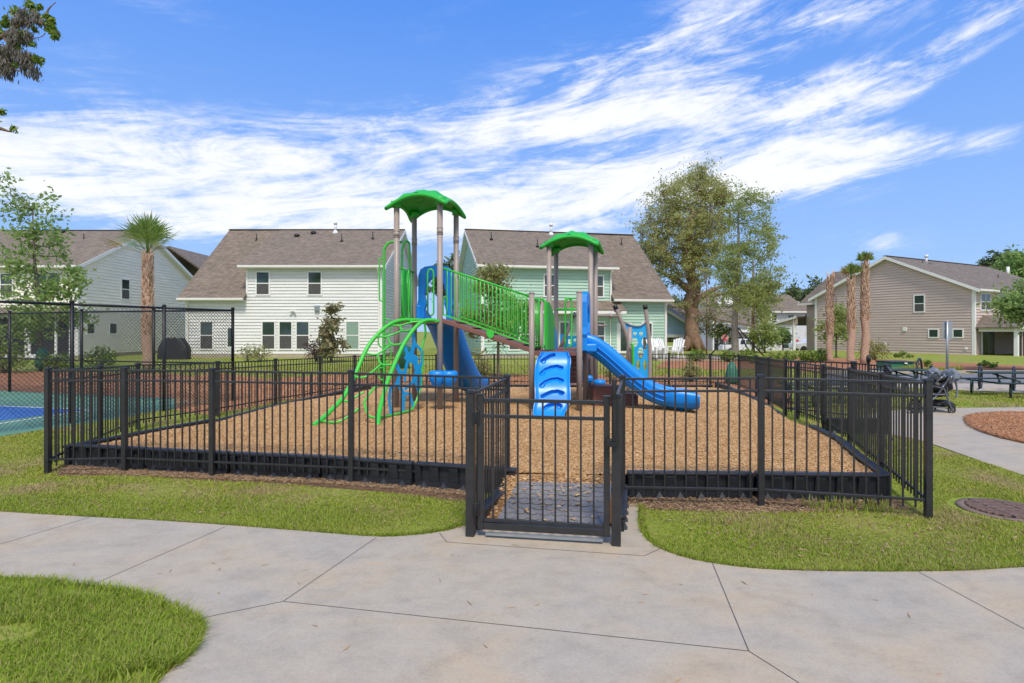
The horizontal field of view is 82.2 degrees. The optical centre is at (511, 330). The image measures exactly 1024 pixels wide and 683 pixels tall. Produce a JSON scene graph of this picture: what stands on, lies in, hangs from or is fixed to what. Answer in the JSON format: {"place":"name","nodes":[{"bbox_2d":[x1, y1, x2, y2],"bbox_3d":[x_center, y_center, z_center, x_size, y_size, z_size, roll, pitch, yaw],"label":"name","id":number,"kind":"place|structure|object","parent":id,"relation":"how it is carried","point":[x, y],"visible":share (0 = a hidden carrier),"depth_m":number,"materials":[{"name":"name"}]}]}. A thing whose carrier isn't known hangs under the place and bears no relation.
{"place":"outdoors","nodes":[
{"label":"outdoors","id":0,"kind":"place"},
{"bbox_2d":[0,229,192,358],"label":"house","id":1,"kind":"structure","parent":0,"point":[118,272],"depth_m":40.14,"materials":[{"name":"beige"}]},
{"bbox_2d":[120,278,129,299],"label":"window","id":2,"kind":"structure","parent":1,"relation":"in","point":[125,283],"depth_m":40.90,"materials":[{"name":"white paint"}]},
{"bbox_2d":[0,567,219,682],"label":"grass","id":3,"kind":"structure","parent":0,"point":[136,649],"depth_m":3.34,"materials":[{"name":"green plant"}]},
{"bbox_2d":[0,391,222,436],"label":"sports court","id":4,"kind":"object","parent":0,"point":[21,426],"visible":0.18,"depth_m":12.74,"materials":[{"name":"blue paint"}]},
{"bbox_2d":[0,307,234,400],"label":"chain link fence","id":5,"kind":"object","parent":4,"relation":"on","point":[9,388],"visible":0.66,"depth_m":15.27,"materials":[{"name":"black metal"}]},
{"bbox_2d":[176,221,417,357],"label":"house","id":6,"kind":"structure","parent":0,"point":[277,289],"depth_m":37.98,"materials":[{"name":"white"}]},
{"bbox_2d":[199,321,213,349],"bbox_3d":[-19.760,0.311,37.962,0.930,1.897,0.075,0,0,0],"label":"window","id":7,"kind":"structure","parent":6,"relation":"in","point":[211,329],"depth_m":37.95,"materials":[{"name":"grey glass"}]},
{"bbox_2d":[255,271,269,295],"bbox_3d":[-16.124,-3.057,37.962,0.947,1.586,0.075,0,0,0],"label":"window","id":8,"kind":"structure","parent":6,"relation":"in","point":[262,278],"depth_m":37.95,"materials":[{"name":"white paint"}]},
{"bbox_2d":[261,321,275,349],"bbox_3d":[-15.753,0.311,37.962,0.930,1.897,0.075,0,0,0],"label":"window","id":9,"kind":"structure","parent":6,"relation":"in","point":[268,328],"depth_m":37.95,"materials":[{"name":"grey glass"}]},
{"bbox_2d":[278,321,292,349],"bbox_3d":[-14.647,0.311,37.962,0.930,1.897,0.075,0,0,0],"label":"window","id":10,"kind":"structure","parent":6,"relation":"in","point":[285,328],"depth_m":37.95,"materials":[{"name":"grey glass"}]},
{"bbox_2d":[295,321,309,349],"bbox_3d":[-13.542,0.311,37.962,0.930,1.897,0.075,0,0,0],"label":"window","id":11,"kind":"structure","parent":6,"relation":"in","point":[302,328],"depth_m":37.95,"materials":[{"name":"grey glass"}]},
{"bbox_2d":[307,271,321,295],"bbox_3d":[-12.765,-3.057,37.962,0.965,1.586,0.075,0,0,0],"label":"window","id":12,"kind":"structure","parent":6,"relation":"in","point":[314,278],"depth_m":37.95,"materials":[{"name":"white paint"}]},
{"bbox_2d":[345,321,359,349],"bbox_3d":[-10.320,0.311,37.962,0.947,1.897,0.075,0,0,0],"label":"window","id":13,"kind":"structure","parent":6,"relation":"in","point":[352,328],"depth_m":37.95,"materials":[{"name":"white paint"}]},
{"bbox_2d":[101,386,872,523],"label":"mulch ground","id":14,"kind":"structure","parent":0,"point":[561,476],"depth_m":8.12,"materials":[{"name":"brown wood"}]},
{"bbox_2d":[312,190,699,425],"bbox_3d":[0.190,-0.595,12.409,6.871,4.591,5.954,0,0,0],"label":"play structure","id":15,"kind":"object","parent":14,"relation":"on","point":[555,371],"visible":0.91,"depth_m":11.45,"materials":[{"name":"green plastic"}]},
{"bbox_2d":[559,304,651,389],"bbox_3d":[2.274,0.413,14.600,2.228,2.136,1.017,0,0,23],"label":"climbing frame","id":16,"kind":"object","parent":15,"relation":"attached to","point":[632,356],"visible":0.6,"depth_m":14.57,"materials":[{"name":"blue plastic"}]},
{"bbox_2d":[487,473,611,517],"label":"wood chips","id":17,"kind":"object","parent":14,"relation":"on","point":[523,478],"visible":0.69,"depth_m":6.08,"materials":[{"name":"brown wood"}]},
{"bbox_2d":[590,384,617,405],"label":"step block","id":18,"kind":"structure","parent":14,"relation":"on","point":[598,391],"depth_m":11.90,"materials":[{"name":"brown plastic"}]},
{"bbox_2d":[0,504,1023,682],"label":"footpath","id":19,"kind":"structure","parent":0,"point":[393,609],"depth_m":3.68,"materials":[{"name":"concrete"}]},
{"bbox_2d":[414,461,516,492],"bbox_3d":[-0.522,1.610,6.420,1.171,0.280,0.112,0,0,16],"label":"border section","id":20,"kind":"object","parent":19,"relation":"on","point":[441,475],"visible":0.63,"depth_m":6.47,"materials":[{"name":"black plastic"}]},
{"bbox_2d":[465,377,507,536],"bbox_3d":[-0.205,1.125,5.650,0.082,1.249,1.472,0,0,12],"label":"railing fence","id":21,"kind":"object","parent":19,"relation":"on","point":[471,454],"visible":0.77,"depth_m":5.20,"materials":[{"name":"black metal"}]},
{"bbox_2d":[476,483,506,529],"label":"border section","id":22,"kind":"object","parent":19,"relation":"on","point":[498,493],"visible":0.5,"depth_m":5.42,"materials":[{"name":"black plastic"}]},
{"bbox_2d":[472,379,617,541],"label":"fence gate","id":23,"kind":"structure","parent":19,"relation":"on","point":[543,526],"depth_m":4.85,"materials":[{"name":"black metal"}]},
{"bbox_2d":[498,481,611,523],"bbox_3d":[0.420,1.633,5.512,0.985,0.193,0.964,0,0,12],"label":"entrance mat","id":24,"kind":"object","parent":19,"relation":"on","point":[561,516],"visible":0.67,"depth_m":5.50,"materials":[{"name":"grey rubber"}]},
{"bbox_2d":[508,479,603,520],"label":"wood chips","id":25,"kind":"object","parent":24,"relation":"on","point":[553,495],"visible":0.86,"depth_m":5.61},
{"bbox_2d":[611,379,623,546],"bbox_3d":[0.975,1.118,5.315,0.082,1.264,1.242,0,0,13],"label":"gate post","id":26,"kind":"object","parent":19,"relation":"on","point":[617,473],"visible":0.81,"depth_m":4.71,"materials":[{"name":"black metal"}]},
{"bbox_2d":[621,484,628,531],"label":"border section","id":27,"kind":"object","parent":19,"relation":"on","point":[624,507],"visible":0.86,"depth_m":5.30,"materials":[{"name":"black plastic"}]},
{"bbox_2d":[0,332,1023,682],"bbox_3d":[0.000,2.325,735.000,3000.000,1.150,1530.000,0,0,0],"label":"lawn","id":28,"kind":"structure","parent":0,"point":[430,348],"depth_m":6.42,"materials":[{"name":"green plant"}]},
{"bbox_2d":[0,0,62,133],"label":"oak tree","id":29,"kind":"object","parent":28,"relation":"on","point":[13,56],"visible":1,"depth_m":8.96,"materials":[{"name":"green plant"}]},
{"bbox_2d":[0,167,108,370],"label":"young tree","id":30,"kind":"object","parent":28,"relation":"on","point":[51,288],"visible":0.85,"depth_m":25.15,"materials":[{"name":"green plant"}]},
{"bbox_2d":[37,348,74,371],"bbox_3d":[-19.354,1.289,24.963,1.490,1.142,1.374,0,0,0],"label":"shrub","id":31,"kind":"object","parent":28,"relation":"on","point":[59,365],"visible":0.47,"depth_m":24.85,"materials":[{"name":"green plant"}]},
{"bbox_2d":[83,344,119,368],"bbox_3d":[-18.953,1.209,27.096,1.622,1.224,1.455,0,0,0],"label":"shrub","id":32,"kind":"object","parent":28,"relation":"on","point":[101,354],"visible":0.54,"depth_m":26.99,"materials":[{"name":"green plant"}]},
{"bbox_2d":[63,430,148,465],"bbox_3d":[-5.593,1.615,8.136,0.112,0.270,1.201,0,0,16],"label":"border section","id":33,"kind":"object","parent":28,"relation":"on","point":[94,441],"visible":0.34,"depth_m":7.97,"materials":[{"name":"black plastic"}]},
{"bbox_2d":[68,443,148,469],"bbox_3d":[-5.173,1.610,7.498,1.172,0.280,0.112,0,0,12],"label":"border section","id":34,"kind":"object","parent":28,"relation":"on","point":[103,453],"visible":0.63,"depth_m":7.48,"materials":[{"name":"black plastic"}]},
{"bbox_2d":[0,371,222,397],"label":"planting bed","id":35,"kind":"object","parent":28,"relation":"on","point":[42,389],"visible":0.06,"depth_m":19.31,"materials":[{"name":"brown soil"}]},
{"bbox_2d":[0,338,28,372],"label":"shrub","id":36,"kind":"object","parent":35,"relation":"on","point":[13,355],"visible":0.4,"depth_m":24.05,"materials":[{"name":"green plant"}]},
{"bbox_2d":[0,300,232,430],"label":"chain link fence","id":37,"kind":"object","parent":28,"relation":"on","point":[72,304],"visible":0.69,"depth_m":11.63,"materials":[{"name":"black metal"}]},
{"bbox_2d":[97,211,180,369],"bbox_3d":[-16.324,-1.865,26.115,3.121,7.236,3.599,0,0,0],"label":"palm tree","id":38,"kind":"object","parent":28,"relation":"on","point":[145,230],"visible":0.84,"depth_m":25.81,"materials":[{"name":"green plant"}]},
{"bbox_2d":[157,337,190,359],"bbox_3d":[-20.603,1.083,35.800,1.928,1.334,0.840,0,0,0],"label":"grill","id":39,"kind":"object","parent":28,"relation":"on","point":[187,354],"visible":0.56,"depth_m":35.47,"materials":[{"name":"black plastic"}]},
{"bbox_2d":[166,246,208,275],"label":"house","id":40,"kind":"structure","parent":28,"relation":"on","point":[191,262],"depth_m":54.94,"materials":[{"name":"beige"}]},
{"bbox_2d":[52,355,381,463],"bbox_3d":[-5.539,1.116,12.746,1.436,1.269,11.055,0,0,9],"label":"railing fence","id":41,"kind":"object","parent":28,"relation":"on","point":[275,365],"visible":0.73,"depth_m":10.44,"materials":[{"name":"black metal"}]},
{"bbox_2d":[0,473,462,523],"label":"dry litter","id":42,"kind":"object","parent":28,"relation":"on","point":[216,501],"visible":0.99,"depth_m":6.05,"materials":[{"name":"plant"}]},
{"bbox_2d":[2,508,465,536],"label":"grass","id":43,"kind":"structure","parent":28,"relation":"on","point":[443,528],"depth_m":5.15,"materials":[{"name":"green plant"}]},
{"bbox_2d":[56,466,465,500],"bbox_3d":[-3.136,1.756,6.890,5.783,0.020,0.647,0,0,12],"label":"litter strip","id":44,"kind":"object","parent":28,"relation":"on","point":[437,495],"visible":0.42,"depth_m":6.57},
{"bbox_2d":[147,447,231,474],"bbox_3d":[-4.004,1.610,7.245,1.172,0.280,0.112,0,0,12],"label":"border section","id":45,"kind":"object","parent":44,"relation":"on","point":[200,468],"visible":0.57,"depth_m":7.23,"materials":[{"name":"black plastic"}]},
{"bbox_2d":[52,461,465,494],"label":"dry litter","id":46,"kind":"object","parent":44,"relation":"on","point":[99,471],"visible":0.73,"depth_m":6.98,"materials":[{"name":"brown plant"}]},
{"bbox_2d":[229,451,322,478],"bbox_3d":[-2.831,1.610,7.016,1.172,0.280,0.112,0,0,10],"label":"border section","id":47,"kind":"object","parent":28,"relation":"on","point":[283,472],"visible":0.73,"depth_m":6.98,"materials":[{"name":"black plastic"}]},
{"bbox_2d":[43,367,510,482],"bbox_3d":[-2.851,1.098,6.881,5.754,1.304,0.282,0,0,8],"label":"railing fence","id":48,"kind":"object","parent":28,"relation":"on","point":[211,381],"visible":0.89,"depth_m":7.02,"materials":[{"name":"black metal"}]},
{"bbox_2d":[313,301,350,361],"bbox_3d":[-10.175,0.054,32.894,1.857,3.462,2.089,0,0,32],"label":"magnolia","id":49,"kind":"object","parent":28,"relation":"on","point":[329,342],"visible":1,"depth_m":32.77,"materials":[{"name":"green plant"}]},
{"bbox_2d":[321,455,414,485],"bbox_3d":[-1.670,1.610,6.748,1.168,0.280,0.112,0,0,16],"label":"border section","id":50,"kind":"object","parent":28,"relation":"on","point":[392,476],"visible":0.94,"depth_m":6.69,"materials":[{"name":"black plastic"}]},
{"bbox_2d":[426,251,459,309],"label":"pine tree","id":51,"kind":"object","parent":28,"relation":"on","point":[449,264],"visible":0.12,"depth_m":83.84,"materials":[{"name":"green plant"}]},
{"bbox_2d":[177,376,789,414],"bbox_3d":[-1.458,1.754,18.085,21.583,0.020,11.956,0,0,0],"label":"pine straw bed","id":52,"kind":"object","parent":28,"relation":"on","point":[752,393],"visible":0.14,"depth_m":15.52,"materials":[{"name":"brown plant"}]},
{"bbox_2d":[171,372,730,413],"bbox_3d":[-1.499,1.737,18.093,21.648,0.276,11.948,0,0,0],"label":"pine straw","id":53,"kind":"object","parent":52,"relation":"on","point":[518,377],"visible":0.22,"depth_m":18.47,"materials":[{"name":"brown plant"}]},
{"bbox_2d":[472,346,496,376],"bbox_3d":[-1.209,1.151,19.591,1.121,1.334,1.256,0,0,-37],"label":"shrub","id":54,"kind":"object","parent":52,"relation":"on","point":[478,366],"visible":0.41,"depth_m":19.53,"materials":[{"name":"green plant"}]},
{"bbox_2d":[460,255,535,376],"bbox_3d":[-0.570,-0.475,20.992,3.272,4.520,2.706,0,0,26],"label":"young tree","id":55,"kind":"object","parent":52,"relation":"on","point":[496,274],"visible":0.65,"depth_m":20.80,"materials":[{"name":"green plant"}]},
{"bbox_2d":[676,359,702,380],"bbox_3d":[6.051,1.350,19.846,0.809,0.857,0.909,0,0,-26],"label":"shrub","id":56,"kind":"object","parent":52,"relation":"on","point":[692,370],"visible":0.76,"depth_m":19.73,"materials":[{"name":"green plant"}]},
{"bbox_2d":[1,509,1021,682],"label":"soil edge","id":57,"kind":"object","parent":28,"relation":"on","point":[453,527],"visible":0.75,"depth_m":4.32,"materials":[{"name":"brown soil"}]},
{"bbox_2d":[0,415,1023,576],"bbox_3d":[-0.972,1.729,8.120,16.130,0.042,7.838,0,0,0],"label":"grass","id":58,"kind":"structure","parent":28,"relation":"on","point":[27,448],"depth_m":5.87,"materials":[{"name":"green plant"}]},
{"bbox_2d":[381,354,667,383],"bbox_3d":[0.423,1.228,18.202,8.916,1.044,0.102,0,0,-1],"label":"railing fence","id":59,"kind":"object","parent":28,"relation":"on","point":[514,381],"visible":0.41,"depth_m":18.18,"materials":[{"name":"black metal"}]},
{"bbox_2d":[128,364,1023,415],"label":"grass","id":60,"kind":"structure","parent":28,"relation":"on","point":[999,400],"depth_m":17.11,"materials":[{"name":"green plant"}]},
{"bbox_2d":[620,149,746,351],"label":"oak tree","id":61,"kind":"object","parent":28,"relation":"on","point":[692,248],"visible":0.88,"depth_m":49.21,"materials":[{"name":"green plant"}]},
{"bbox_2d":[684,280,726,353],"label":"sapling","id":62,"kind":"object","parent":28,"relation":"on","point":[705,317],"visible":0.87,"depth_m":41.81,"materials":[{"name":"green plant"}]},
{"bbox_2d":[667,302,755,336],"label":"house","id":63,"kind":"structure","parent":28,"relation":"on","point":[676,318],"depth_m":55.33,"materials":[{"name":"white"}]},
{"bbox_2d":[701,322,730,350],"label":"young tree","id":64,"kind":"object","parent":28,"relation":"on","point":[720,334],"visible":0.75,"depth_m":61.69,"materials":[{"name":"green plant"}]},
{"bbox_2d":[667,353,783,408],"bbox_3d":[6.068,1.181,15.266,1.697,1.139,6.282,0,0,-7],"label":"railing fence","id":65,"kind":"object","parent":28,"relation":"on","point":[751,366],"visible":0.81,"depth_m":15.79,"materials":[{"name":"black metal"}]},
{"bbox_2d":[679,291,775,350],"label":"house","id":66,"kind":"structure","parent":28,"relation":"on","point":[711,344],"depth_m":76.00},
{"bbox_2d":[728,259,792,352],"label":"shade tree","id":67,"kind":"object","parent":28,"relation":"on","point":[759,307],"visible":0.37,"depth_m":46.86,"materials":[{"name":"green plant"}]},
{"bbox_2d":[744,317,787,352],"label":"young tree","id":68,"kind":"object","parent":28,"relation":"on","point":[766,332],"visible":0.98,"depth_m":45.57,"materials":[{"name":"green plant"}]},
{"bbox_2d":[627,493,914,513],"bbox_3d":[2.525,1.755,5.959,2.950,0.020,0.682,0,0,0],"label":"litter strip","id":69,"kind":"object","parent":28,"relation":"on","point":[679,504],"visible":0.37,"depth_m":5.89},
{"bbox_2d":[626,470,753,498],"bbox_3d":[1.857,1.610,6.126,1.302,0.280,0.112,0,0,2],"label":"border section","id":70,"kind":"object","parent":69,"relation":"on","point":[691,479],"visible":0.77,"depth_m":6.10,"materials":[{"name":"black plastic"}]},
{"bbox_2d":[754,471,885,500],"bbox_3d":[3.182,1.610,6.071,1.302,0.280,0.112,0,0,3],"label":"border section","id":71,"kind":"object","parent":69,"relation":"on","point":[835,482],"visible":0.66,"depth_m":6.04,"materials":[{"name":"black plastic"}]},
{"bbox_2d":[801,492,899,513],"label":"grass","id":72,"kind":"structure","parent":69,"relation":"on","point":[826,504],"depth_m":5.72,"materials":[{"name":"green plant"}]},
{"bbox_2d":[619,374,933,518],"bbox_3d":[2.507,1.091,5.759,2.870,1.319,0.198,0,0,9],"label":"railing fence","id":73,"kind":"object","parent":28,"relation":"on","point":[927,397],"visible":0.9,"depth_m":5.76,"materials":[{"name":"black metal"}]},
{"bbox_2d":[657,356,905,369],"bbox_3d":[13.715,1.745,31.994,13.363,0.030,15.417,0,0,32],"label":"roadside bed","id":74,"kind":"object","parent":28,"relation":"on","point":[700,364],"visible":0.15,"depth_m":30.82,"materials":[{"name":"brown wood"}]},
{"bbox_2d":[694,175,807,357],"bbox_3d":[13.736,-3.736,34.977,5.908,11.085,4.899,0,0,0],"label":"shade tree","id":75,"kind":"object","parent":74,"relation":"on","point":[733,268],"visible":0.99,"depth_m":34.68,"materials":[{"name":"green plant"}]},
{"bbox_2d":[792,348,824,362],"bbox_3d":[16.259,1.395,32.023,1.512,0.961,1.571,0,0,0],"label":"shrub","id":76,"kind":"object","parent":74,"relation":"on","point":[809,355],"visible":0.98,"depth_m":31.72,"materials":[{"name":"green plant"}]},
{"bbox_2d":[840,262,863,362],"bbox_3d":[17.387,-0.935,30.001,1.161,5.413,1.194,0,0,0],"label":"palm tree","id":77,"kind":"object","parent":74,"relation":"on","point":[850,270],"visible":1,"depth_m":29.87,"materials":[{"name":"brown plant"}]},
{"bbox_2d":[855,338,892,359],"bbox_3d":[21.642,1.205,34.947,2.227,1.568,2.098,0,0,0],"label":"shrub","id":78,"kind":"object","parent":74,"relation":"on","point":[880,347],"visible":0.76,"depth_m":34.57,"materials":[{"name":"green plant"}]},
{"bbox_2d":[769,327,798,350],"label":"young tree","id":79,"kind":"object","parent":28,"relation":"on","point":[786,335],"visible":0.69,"depth_m":59.46,"materials":[{"name":"green plant"}]},
{"bbox_2d":[767,295,806,350],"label":"house","id":80,"kind":"structure","parent":28,"relation":"on","point":[792,309],"depth_m":77.00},
{"bbox_2d":[794,273,822,301],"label":"pine tree","id":81,"kind":"object","parent":28,"relation":"on","point":[806,292],"visible":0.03,"depth_m":94.43,"materials":[{"name":"green plant"}]},
{"bbox_2d":[632,502,1023,571],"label":"grass","id":82,"kind":"structure","parent":28,"relation":"on","point":[648,534],"depth_m":4.35,"materials":[{"name":"green plant"}]},
{"bbox_2d":[808,295,857,357],"bbox_3d":[21.125,-0.252,37.892,3.243,4.075,2.935,0,0,0],"label":"young tree","id":83,"kind":"object","parent":28,"relation":"on","point":[840,326],"visible":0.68,"depth_m":37.72,"materials":[{"name":"green plant"}]},
{"bbox_2d":[643,508,1023,557],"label":"dry litter","id":84,"kind":"object","parent":28,"relation":"on","point":[917,535],"visible":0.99,"depth_m":5.05,"materials":[{"name":"plant"}]},
{"bbox_2d":[825,417,876,433],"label":"border section","id":85,"kind":"object","parent":28,"relation":"on","point":[827,425],"visible":0.34,"depth_m":9.95,"materials":[{"name":"black plastic"}]},
{"bbox_2d":[784,359,922,501],"bbox_3d":[4.916,1.113,8.734,0.382,1.274,6.841,0,0,15],"label":"railing fence","id":86,"kind":"object","parent":28,"relation":"on","point":[859,412],"visible":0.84,"depth_m":7.72,"materials":[{"name":"black metal"}]},
{"bbox_2d":[855,453,888,499],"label":"border section","id":87,"kind":"object","parent":28,"relation":"on","point":[871,464],"visible":0.36,"depth_m":6.41,"materials":[{"name":"black plastic"}]},
{"bbox_2d":[771,255,1023,355],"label":"house","id":88,"kind":"structure","parent":28,"relation":"on","point":[915,303],"depth_m":45.64,"materials":[{"name":"beige"}]},
{"bbox_2d":[913,294,924,312],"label":"window","id":89,"kind":"structure","parent":88,"relation":"in","point":[918,300],"depth_m":45.13,"materials":[{"name":"white paint"}]},
{"bbox_2d":[981,332,994,354],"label":"sliding door","id":90,"kind":"structure","parent":88,"relation":"in","point":[987,338],"depth_m":42.59,"materials":[{"name":"white paint"}]},
{"bbox_2d":[870,369,926,393],"bbox_3d":[10.550,1.407,15.950,1.487,0.715,1.800,0,0,0],"label":"picnic table","id":91,"kind":"object","parent":28,"relation":"on","point":[896,374],"visible":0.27,"depth_m":15.77,"materials":[{"name":"metal"}]},
{"bbox_2d":[802,360,1023,371],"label":"mulch bank","id":92,"kind":"structure","parent":28,"relation":"on","point":[969,366],"depth_m":28.08,"materials":[{"name":"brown wood"}]},
{"bbox_2d":[825,269,834,361],"bbox_3d":[16.796,-0.732,31.004,0.490,4.992,0.488,0,0,0],"label":"palm tree","id":93,"kind":"object","parent":92,"relation":"on","point":[829,308],"visible":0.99,"depth_m":30.88,"materials":[{"name":"brown plant"}]},
{"bbox_2d":[855,251,874,363],"bbox_3d":[18.084,-1.205,30.040,1.034,5.921,1.000,0,0,0],"label":"palm tree","id":94,"kind":"object","parent":92,"relation":"on","point":[865,303],"visible":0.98,"depth_m":29.86,"materials":[{"name":"brown plant"}]},
{"bbox_2d":[875,360,914,368],"bbox_3d":[16.370,1.525,25.095,1.044,0.450,1.110,0,0,0],"label":"utility cabinet","id":95,"kind":"object","parent":92,"relation":"on","point":[897,363],"visible":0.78,"depth_m":24.64,"materials":[{"name":"green metal"}]},
{"bbox_2d":[976,273,1023,334],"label":"young tree","id":96,"kind":"object","parent":92,"relation":"on","point":[1010,307],"visible":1,"depth_m":24.15,"materials":[{"name":"green plant"}]},
{"bbox_2d":[955,498,1023,521],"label":"drain cover","id":97,"kind":"object","parent":28,"relation":"on","point":[999,509],"visible":1,"depth_m":5.72,"materials":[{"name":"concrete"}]},
{"bbox_2d":[989,244,1023,277],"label":"broadleaf tree","id":98,"kind":"object","parent":28,"relation":"on","point":[1015,263],"visible":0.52,"depth_m":79.21,"materials":[{"name":"green plant"}]},
{"bbox_2d":[0,0,1023,331],"label":"sky","id":99,"kind":"structure","parent":0,"point":[886,127],"materials":[{"name":"blue"}]},
{"bbox_2d":[459,223,674,357],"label":"house","id":100,"kind":"structure","parent":0,"point":[630,283],"depth_m":39.65,"materials":[{"name":"green"}]},
{"bbox_2d":[617,323,631,352],"bbox_3d":[7.546,0.498,39.460,1.061,2.025,0.065,0,0,-11],"label":"window","id":101,"kind":"structure","parent":100,"relation":"in","point":[621,341],"depth_m":39.39,"materials":[{"name":"white paint"}]},
{"bbox_2d":[827,373,1023,383],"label":"street","id":102,"kind":"structure","parent":0,"point":[985,375],"depth_m":22.20,"materials":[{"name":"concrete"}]},
{"bbox_2d":[942,321,951,368],"bbox_3d":[17.112,0.685,23.009,0.388,2.130,0.106,0,0,0],"label":"road sign","id":103,"kind":"object","parent":102,"relation":"on","point":[947,330],"visible":0.91,"depth_m":22.98,"materials":[{"name":"metal"}]},
{"bbox_2d":[832,383,1023,392],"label":"parking pad","id":104,"kind":"object","parent":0,"point":[993,387],"depth_m":17.87,"materials":[{"name":"concrete"}]},
{"bbox_2d":[960,371,1023,397],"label":"picnic table","id":105,"kind":"object","parent":104,"relation":"on","point":[996,373],"visible":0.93,"depth_m":15.73,"materials":[{"name":"metal"}]},
{"bbox_2d":[870,407,1023,474],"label":"side walk","id":106,"kind":"structure","parent":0,"point":[953,432],"depth_m":9.26,"materials":[{"name":"concrete"}]},
{"bbox_2d":[787,360,892,439],"bbox_3d":[5.960,1.155,10.262,0.821,1.189,3.563,0,0,2],"label":"railing fence","id":107,"kind":"object","parent":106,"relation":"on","point":[887,370],"visible":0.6,"depth_m":10.91,"materials":[{"name":"black metal"}]},
{"bbox_2d":[909,366,960,412],"bbox_3d":[9.059,1.254,12.568,1.479,0.995,0.814,0,0,0],"label":"stroller","id":108,"kind":"object","parent":106,"relation":"on","point":[942,383],"visible":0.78,"depth_m":12.35,"materials":[{"name":"fabric"}]},
{"bbox_2d":[962,410,1023,441],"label":"pine straw","id":109,"kind":"object","parent":106,"relation":"on","point":[1008,424],"visible":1,"depth_m":10.70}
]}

